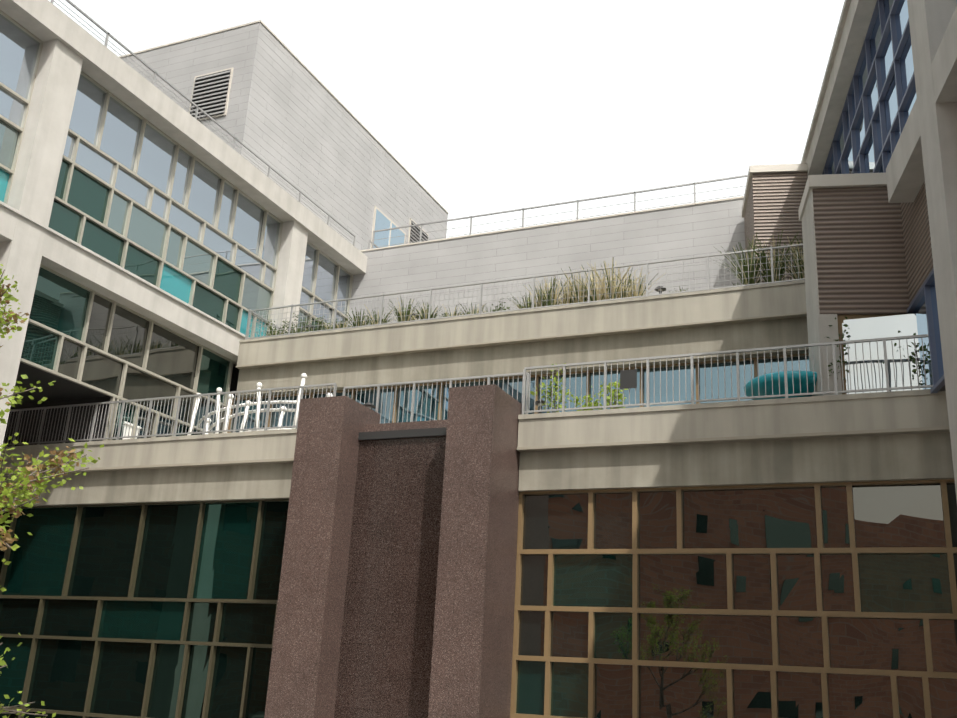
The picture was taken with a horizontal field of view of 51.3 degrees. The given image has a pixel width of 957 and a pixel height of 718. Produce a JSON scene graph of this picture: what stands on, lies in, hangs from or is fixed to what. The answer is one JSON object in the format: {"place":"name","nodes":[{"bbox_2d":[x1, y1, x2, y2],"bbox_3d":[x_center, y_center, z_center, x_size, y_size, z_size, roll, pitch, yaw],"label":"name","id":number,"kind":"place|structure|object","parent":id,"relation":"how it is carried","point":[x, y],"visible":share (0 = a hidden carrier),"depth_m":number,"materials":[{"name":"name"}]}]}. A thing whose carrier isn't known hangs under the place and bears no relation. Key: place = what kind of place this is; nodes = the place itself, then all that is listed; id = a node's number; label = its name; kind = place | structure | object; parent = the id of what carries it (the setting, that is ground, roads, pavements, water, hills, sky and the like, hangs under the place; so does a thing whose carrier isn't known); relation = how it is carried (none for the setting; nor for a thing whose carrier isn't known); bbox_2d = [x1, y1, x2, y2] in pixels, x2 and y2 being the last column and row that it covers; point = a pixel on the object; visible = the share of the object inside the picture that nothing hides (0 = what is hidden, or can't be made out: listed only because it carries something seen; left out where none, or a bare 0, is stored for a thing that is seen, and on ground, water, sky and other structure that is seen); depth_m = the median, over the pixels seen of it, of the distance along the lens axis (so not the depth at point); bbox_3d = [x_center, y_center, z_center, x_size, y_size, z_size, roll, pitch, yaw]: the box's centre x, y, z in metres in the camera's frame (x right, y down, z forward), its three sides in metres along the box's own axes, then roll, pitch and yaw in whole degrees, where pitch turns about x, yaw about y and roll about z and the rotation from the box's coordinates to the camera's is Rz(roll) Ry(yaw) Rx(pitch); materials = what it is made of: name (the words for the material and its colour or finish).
{"place":"outdoors","nodes":[
{"label":"outdoors","id":0,"kind":"place"},
{"bbox_2d":[48,0,844,237],"label":"sky","id":1,"kind":"structure","parent":0,"point":[491,106],"materials":[{"name":"white"}]},
{"bbox_2d":[0,196,953,506],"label":"back block","id":2,"kind":"structure","parent":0,"point":[890,436],"depth_m":25.50,"materials":[{"name":"grey concrete"}]},
{"bbox_2d":[122,421,140,438],"bbox_3d":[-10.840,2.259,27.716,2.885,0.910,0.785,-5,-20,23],"label":"chair","id":3,"kind":"object","parent":2,"relation":"on","point":[128,425],"visible":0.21,"depth_m":27.20,"materials":[{"name":"white paint"}]},
{"bbox_2d":[187,373,332,434],"bbox_3d":[-5.898,1.775,27.272,6.020,2.087,2.065,-5,-20,23],"label":"tube sculpture","id":4,"kind":"object","parent":2,"relation":"on","point":[259,384],"visible":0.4,"depth_m":27.05,"materials":[{"name":"white paint"}]},
{"bbox_2d":[4,243,932,445],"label":"terrace railings","id":5,"kind":"object","parent":2,"relation":"on","point":[628,379],"visible":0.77,"depth_m":24.53,"materials":[{"name":"silver metal"}]},
{"bbox_2d":[0,353,956,717],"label":"windows","id":6,"kind":"structure","parent":2,"relation":"attached to","point":[796,601],"depth_m":19.78,"materials":[{"name":"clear glass"}]},
{"bbox_2d":[306,286,665,412],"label":"bollard lights","id":7,"kind":"object","parent":2,"relation":"on","point":[371,406],"visible":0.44,"depth_m":23.21,"materials":[{"name":"grey metal"}]},
{"bbox_2d":[265,230,804,335],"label":"terrace grasses","id":8,"kind":"object","parent":2,"relation":"on","point":[610,283],"visible":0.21,"depth_m":27.22,"materials":[{"name":"green plant"}]},
{"bbox_2d":[368,175,747,248],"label":"roof railings","id":9,"kind":"object","parent":2,"relation":"on","point":[522,218],"visible":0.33,"depth_m":36.69,"materials":[{"name":"silver metal"}]},
{"bbox_2d":[264,298,922,412],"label":"terrace shrubs","id":10,"kind":"object","parent":2,"relation":"on","point":[596,403],"visible":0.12,"depth_m":21.79,"materials":[{"name":"green plant"}]},
{"bbox_2d":[744,371,816,399],"bbox_3d":[6.626,0.949,21.014,2.000,1.020,2.000,-5,-20,23],"label":"sofa","id":11,"kind":"object","parent":2,"relation":"on","point":[803,378],"visible":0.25,"depth_m":20.54,"materials":[{"name":"teal fabric"}]},
{"bbox_2d":[741,0,956,499],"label":"wing","id":12,"kind":"structure","parent":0,"point":[879,244],"depth_m":20.06,"materials":[{"name":"beige concrete"}]},
{"bbox_2d":[842,313,922,393],"bbox_3d":[7.971,0.033,19.352,1.780,1.850,0.001,-5,-20,23],"label":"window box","id":13,"kind":"object","parent":12,"relation":"attached to","point":[878,327],"depth_m":19.46,"materials":[{"name":"white"}]},
{"bbox_2d":[822,0,956,393],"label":"window","id":14,"kind":"structure","parent":12,"relation":"attached to","point":[881,98],"depth_m":21.84,"materials":[{"name":"glass"}]},
{"label":"ground","id":15,"kind":"structure","parent":0,"visible":0},
{"bbox_2d":[0,264,103,717],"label":"tree","id":16,"kind":"object","parent":15,"relation":"on","point":[28,478],"visible":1,"depth_m":8.21,"materials":[{"name":"green plant"}]},
{"bbox_2d":[0,0,366,454],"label":"wing","id":17,"kind":"structure","parent":15,"relation":"on","point":[31,241],"depth_m":26.65,"materials":[{"name":"beige concrete"}]},
{"bbox_2d":[0,10,352,440],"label":"windows","id":18,"kind":"structure","parent":17,"relation":"attached to","point":[139,195],"depth_m":28.19,"materials":[{"name":"glass"}]},
{"bbox_2d":[119,20,448,249],"bbox_3d":[-9.410,-6.012,43.403,10.120,6.970,15.923,-5,-20,23],"label":"penthouse","id":19,"kind":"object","parent":17,"relation":"on","point":[259,88],"visible":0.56,"depth_m":37.50,"materials":[{"name":"grey metal"}]},
{"bbox_2d":[264,384,521,717],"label":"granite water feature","id":20,"kind":"object","parent":15,"relation":"on","point":[396,596],"visible":0.98,"depth_m":20.35,"materials":[{"name":"brown stone"}]}
]}

